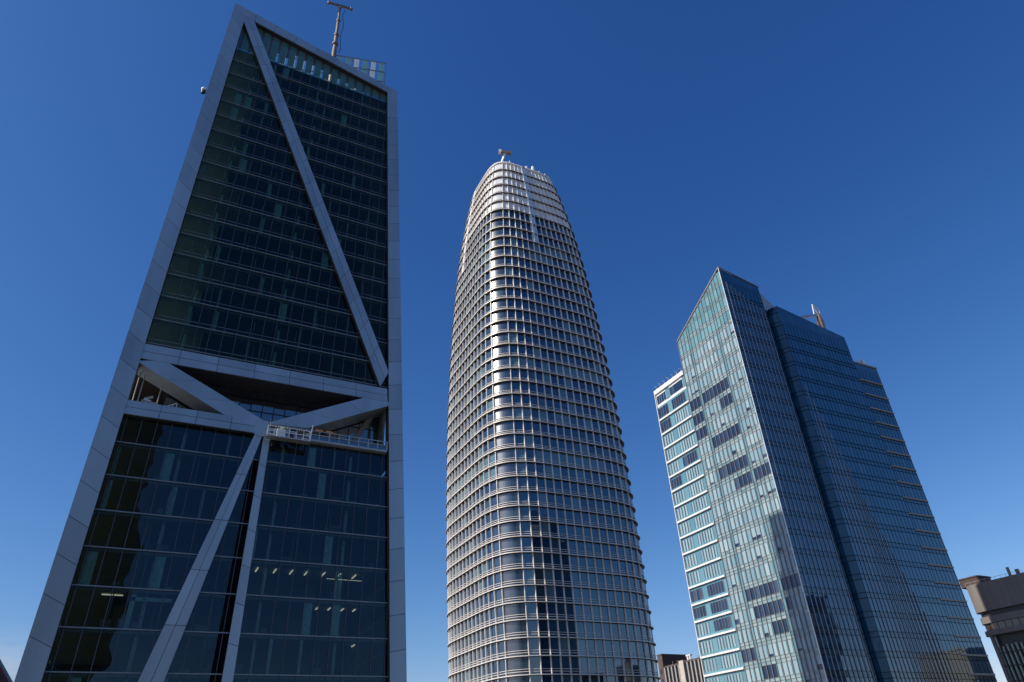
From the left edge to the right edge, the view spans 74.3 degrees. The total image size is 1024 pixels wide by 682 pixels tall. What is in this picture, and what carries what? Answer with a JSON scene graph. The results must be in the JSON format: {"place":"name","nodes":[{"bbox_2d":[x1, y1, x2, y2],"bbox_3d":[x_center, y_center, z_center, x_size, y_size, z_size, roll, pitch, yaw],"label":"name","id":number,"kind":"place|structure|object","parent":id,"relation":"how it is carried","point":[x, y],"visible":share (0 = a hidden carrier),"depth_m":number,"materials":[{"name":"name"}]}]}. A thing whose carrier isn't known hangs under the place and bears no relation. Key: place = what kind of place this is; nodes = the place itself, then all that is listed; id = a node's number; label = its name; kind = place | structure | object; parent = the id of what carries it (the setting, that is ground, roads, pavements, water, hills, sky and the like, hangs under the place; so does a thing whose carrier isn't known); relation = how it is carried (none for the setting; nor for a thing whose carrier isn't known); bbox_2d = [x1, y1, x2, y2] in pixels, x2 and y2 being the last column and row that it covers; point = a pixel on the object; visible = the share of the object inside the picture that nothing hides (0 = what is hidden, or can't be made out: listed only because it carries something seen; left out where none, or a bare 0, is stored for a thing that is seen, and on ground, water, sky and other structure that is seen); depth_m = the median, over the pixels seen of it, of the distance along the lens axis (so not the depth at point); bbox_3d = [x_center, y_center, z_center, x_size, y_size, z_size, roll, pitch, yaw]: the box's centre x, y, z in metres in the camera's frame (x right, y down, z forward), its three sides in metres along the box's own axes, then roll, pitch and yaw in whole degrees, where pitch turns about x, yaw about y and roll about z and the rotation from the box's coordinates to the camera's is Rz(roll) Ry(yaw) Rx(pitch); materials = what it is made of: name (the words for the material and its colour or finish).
{"place":"outdoors","nodes":[
{"label":"outdoors","id":0,"kind":"place"},
{"bbox_2d":[0,660,12,681],"bbox_3d":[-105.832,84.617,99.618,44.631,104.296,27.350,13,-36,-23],"label":"pitched roof building","id":1,"kind":"structure","parent":0,"point":[5,676],"depth_m":113.26,"materials":[{"name":"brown brick"}]},
{"bbox_2d":[14,3,406,681],"bbox_3d":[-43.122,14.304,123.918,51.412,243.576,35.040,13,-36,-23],"label":"braced tower","id":2,"kind":"structure","parent":0,"point":[210,533],"depth_m":111.80,"materials":[{"name":"glass"}]},
{"bbox_2d":[141,396,177,406],"bbox_3d":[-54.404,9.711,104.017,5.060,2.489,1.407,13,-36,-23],"label":"terrace hoist","id":3,"kind":"object","parent":2,"relation":"on","point":[146,399],"visible":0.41,"depth_m":103.38,"materials":[{"name":"white paint"}]},
{"bbox_2d":[201,87,206,94],"bbox_3d":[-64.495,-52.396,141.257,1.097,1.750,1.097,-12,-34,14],"label":"beacon lamp","id":4,"kind":"object","parent":2,"relation":"attached to","point":[203,90],"visible":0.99,"depth_m":140.90,"materials":[{"name":"white paint"}]},
{"bbox_2d":[48,673,383,681],"bbox_3d":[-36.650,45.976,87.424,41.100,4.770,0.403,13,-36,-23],"label":"window frame","id":5,"kind":"structure","parent":2,"relation":"in","point":[50,673],"depth_m":87.67,"materials":[{"name":"brown metal"}]},
{"bbox_2d":[51,628,385,675],"bbox_3d":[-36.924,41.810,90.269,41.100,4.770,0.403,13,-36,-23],"label":"window frame","id":6,"kind":"structure","parent":2,"relation":"in","point":[64,628],"depth_m":91.09,"materials":[{"name":"brown metal"}]},
{"bbox_2d":[64,586,387,637],"bbox_3d":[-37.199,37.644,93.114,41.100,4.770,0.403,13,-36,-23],"label":"window frame","id":7,"kind":"structure","parent":2,"relation":"in","point":[76,586],"depth_m":93.64,"materials":[{"name":"brown metal"}]},
{"bbox_2d":[77,547,375,601],"bbox_3d":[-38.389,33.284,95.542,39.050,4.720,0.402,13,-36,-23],"label":"window frame","id":8,"kind":"structure","parent":2,"relation":"in","point":[88,547],"depth_m":96.14,"materials":[{"name":"brown metal"}]},
{"bbox_2d":[89,510,377,567],"bbox_3d":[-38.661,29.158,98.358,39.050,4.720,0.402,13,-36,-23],"label":"window frame","id":9,"kind":"structure","parent":2,"relation":"in","point":[99,510],"depth_m":98.91,"materials":[{"name":"brown metal"}]},
{"bbox_2d":[100,476,379,535],"bbox_3d":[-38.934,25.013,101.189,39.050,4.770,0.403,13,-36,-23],"label":"window frame","id":10,"kind":"structure","parent":2,"relation":"in","point":[109,476],"depth_m":101.80,"materials":[{"name":"brown metal"}]},
{"bbox_2d":[110,443,381,505],"bbox_3d":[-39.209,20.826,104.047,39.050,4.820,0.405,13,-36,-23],"label":"window frame","id":11,"kind":"structure","parent":2,"relation":"in","point":[119,443],"depth_m":104.52,"materials":[{"name":"brown metal"}]},
{"bbox_2d":[120,417,382,475],"bbox_3d":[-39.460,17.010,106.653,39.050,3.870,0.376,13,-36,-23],"label":"window frame","id":12,"kind":"structure","parent":2,"relation":"in","point":[127,417],"depth_m":107.15,"materials":[{"name":"brown metal"}]},
{"bbox_2d":[150,319,375,384],"bbox_3d":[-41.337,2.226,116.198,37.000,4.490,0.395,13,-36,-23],"label":"window frame","id":13,"kind":"structure","parent":2,"relation":"in","point":[156,319],"depth_m":115.73,"materials":[{"name":"brown metal"}]},
{"bbox_2d":[157,296,378,359],"bbox_3d":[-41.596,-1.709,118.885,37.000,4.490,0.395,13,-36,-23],"label":"window frame","id":14,"kind":"structure","parent":2,"relation":"in","point":[163,296],"depth_m":117.96,"materials":[{"name":"brown metal"}]},
{"bbox_2d":[164,274,379,340],"bbox_3d":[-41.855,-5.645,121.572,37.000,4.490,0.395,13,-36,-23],"label":"window frame","id":15,"kind":"structure","parent":2,"relation":"in","point":[170,274],"depth_m":120.82,"materials":[{"name":"brown metal"}]},
{"bbox_2d":[170,253,381,318],"bbox_3d":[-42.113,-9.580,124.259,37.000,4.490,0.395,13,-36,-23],"label":"window frame","id":16,"kind":"structure","parent":2,"relation":"in","point":[176,253],"depth_m":123.33,"materials":[{"name":"brown metal"}]},
{"bbox_2d":[177,233,382,300],"bbox_3d":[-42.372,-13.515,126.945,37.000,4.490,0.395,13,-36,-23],"label":"window frame","id":17,"kind":"structure","parent":2,"relation":"in","point":[182,233],"depth_m":126.26,"materials":[{"name":"brown metal"}]},
{"bbox_2d":[183,214,383,281],"bbox_3d":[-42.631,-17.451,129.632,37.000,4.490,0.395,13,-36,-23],"label":"window frame","id":18,"kind":"structure","parent":2,"relation":"in","point":[188,214],"depth_m":128.47,"materials":[{"name":"brown metal"}]},
{"bbox_2d":[189,196,384,261],"bbox_3d":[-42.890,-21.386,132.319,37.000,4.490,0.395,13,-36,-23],"label":"window frame","id":19,"kind":"structure","parent":2,"relation":"in","point":[193,196],"depth_m":131.93,"materials":[{"name":"brown metal"}]},
{"bbox_2d":[199,163,377,224],"bbox_3d":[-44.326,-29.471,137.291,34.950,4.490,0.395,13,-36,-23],"label":"window frame","id":20,"kind":"structure","parent":2,"relation":"in","point":[203,163],"depth_m":136.69,"materials":[{"name":"brown metal"}]},
{"bbox_2d":[265,421,313,444],"bbox_3d":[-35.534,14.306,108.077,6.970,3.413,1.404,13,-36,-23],"label":"cleaning platform","id":21,"kind":"structure","parent":2,"relation":"hanging from","point":[279,435],"depth_m":107.24,"materials":[{"name":"white paint"}]},
{"bbox_2d":[194,179,386,246],"bbox_3d":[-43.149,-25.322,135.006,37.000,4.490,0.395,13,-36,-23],"label":"window frame","id":22,"kind":"structure","parent":2,"relation":"in","point":[198,179],"depth_m":134.21,"materials":[{"name":"brown metal"}]},
{"bbox_2d":[204,146,379,210],"bbox_3d":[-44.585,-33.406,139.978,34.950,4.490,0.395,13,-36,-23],"label":"window frame","id":23,"kind":"structure","parent":2,"relation":"in","point":[208,146],"depth_m":139.11,"materials":[{"name":"brown metal"}]},
{"bbox_2d":[209,129,380,195],"bbox_3d":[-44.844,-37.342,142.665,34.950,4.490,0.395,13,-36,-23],"label":"window frame","id":24,"kind":"structure","parent":2,"relation":"in","point":[213,129],"depth_m":141.78,"materials":[{"name":"brown metal"}]},
{"bbox_2d":[214,116,381,179],"bbox_3d":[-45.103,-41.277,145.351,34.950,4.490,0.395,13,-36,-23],"label":"window frame","id":25,"kind":"structure","parent":2,"relation":"in","point":[217,116],"depth_m":145.96,"materials":[{"name":"brown metal"}]},
{"bbox_2d":[218,100,382,160],"bbox_3d":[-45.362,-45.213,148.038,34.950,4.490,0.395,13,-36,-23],"label":"window frame","id":26,"kind":"structure","parent":2,"relation":"in","point":[222,100],"depth_m":148.70,"materials":[{"name":"brown metal"}]},
{"bbox_2d":[223,86,383,148],"bbox_3d":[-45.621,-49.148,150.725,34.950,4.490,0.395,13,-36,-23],"label":"window frame","id":27,"kind":"structure","parent":2,"relation":"in","point":[226,86],"depth_m":150.80,"materials":[{"name":"brown metal"}]},
{"bbox_2d":[227,73,384,135],"bbox_3d":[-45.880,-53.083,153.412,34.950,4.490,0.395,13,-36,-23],"label":"window frame","id":28,"kind":"structure","parent":2,"relation":"in","point":[230,73],"depth_m":154.13,"materials":[{"name":"brown metal"}]},
{"bbox_2d":[235,49,378,106],"bbox_3d":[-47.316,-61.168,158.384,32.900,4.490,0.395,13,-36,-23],"label":"window frame","id":29,"kind":"structure","parent":2,"relation":"in","point":[237,49],"depth_m":158.62,"materials":[{"name":"brown metal"}]},
{"bbox_2d":[231,60,385,123],"bbox_3d":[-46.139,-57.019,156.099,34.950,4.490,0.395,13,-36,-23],"label":"window frame","id":30,"kind":"structure","parent":2,"relation":"in","point":[234,60],"depth_m":156.83,"materials":[{"name":"brown metal"}]},
{"bbox_2d":[327,1,352,80],"bbox_3d":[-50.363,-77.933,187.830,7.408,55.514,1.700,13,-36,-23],"label":"rooftop mast","id":31,"kind":"object","parent":2,"relation":"on","point":[335,43],"visible":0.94,"depth_m":195.12,"materials":[{"name":"metal"}]},
{"bbox_2d":[0,0,1023,681],"label":"sky","id":32,"kind":"structure","parent":0,"point":[861,162],"materials":[{"name":"blue"}]},
{"bbox_2d":[446,161,659,681],"bbox_3d":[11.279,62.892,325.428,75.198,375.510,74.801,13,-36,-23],"label":"curved tower","id":33,"kind":"structure","parent":0,"point":[546,581],"depth_m":293.99,"materials":[{"name":"silver glass"}]},
{"bbox_2d":[498,149,511,160],"bbox_3d":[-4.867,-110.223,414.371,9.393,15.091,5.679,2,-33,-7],"label":"rim crane","id":34,"kind":"object","parent":33,"relation":"on","point":[504,152],"visible":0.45,"depth_m":415.29,"materials":[{"name":"white paint"}]},
{"bbox_2d":[656,654,686,681],"bbox_3d":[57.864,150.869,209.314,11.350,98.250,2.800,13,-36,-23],"label":"brick stair tower","id":35,"kind":"structure","parent":0,"point":[665,660],"depth_m":232.76,"materials":[{"name":"brick"}]},
{"bbox_2d":[664,654,704,681],"bbox_3d":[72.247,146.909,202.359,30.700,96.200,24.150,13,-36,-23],"label":"ribbed building","id":36,"kind":"structure","parent":0,"point":[689,669],"depth_m":220.74,"materials":[{"name":"concrete"}]},
{"bbox_2d":[654,267,996,681],"bbox_3d":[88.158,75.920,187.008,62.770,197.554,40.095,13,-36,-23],"label":"faceted tower","id":37,"kind":"structure","parent":0,"point":[813,548],"depth_m":185.69,"materials":[{"name":"teal glass"}]},
{"bbox_2d":[799,304,825,328],"bbox_3d":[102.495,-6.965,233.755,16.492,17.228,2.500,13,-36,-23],"label":"roof crane","id":38,"kind":"object","parent":37,"relation":"on","point":[819,320],"visible":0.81,"depth_m":236.38,"materials":[{"name":"grey metal"}]},
{"bbox_2d":[958,567,1023,681],"bbox_3d":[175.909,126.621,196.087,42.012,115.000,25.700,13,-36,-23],"label":"concrete building","id":39,"kind":"structure","parent":0,"point":[998,604],"depth_m":212.83,"materials":[{"name":"grey concrete"}]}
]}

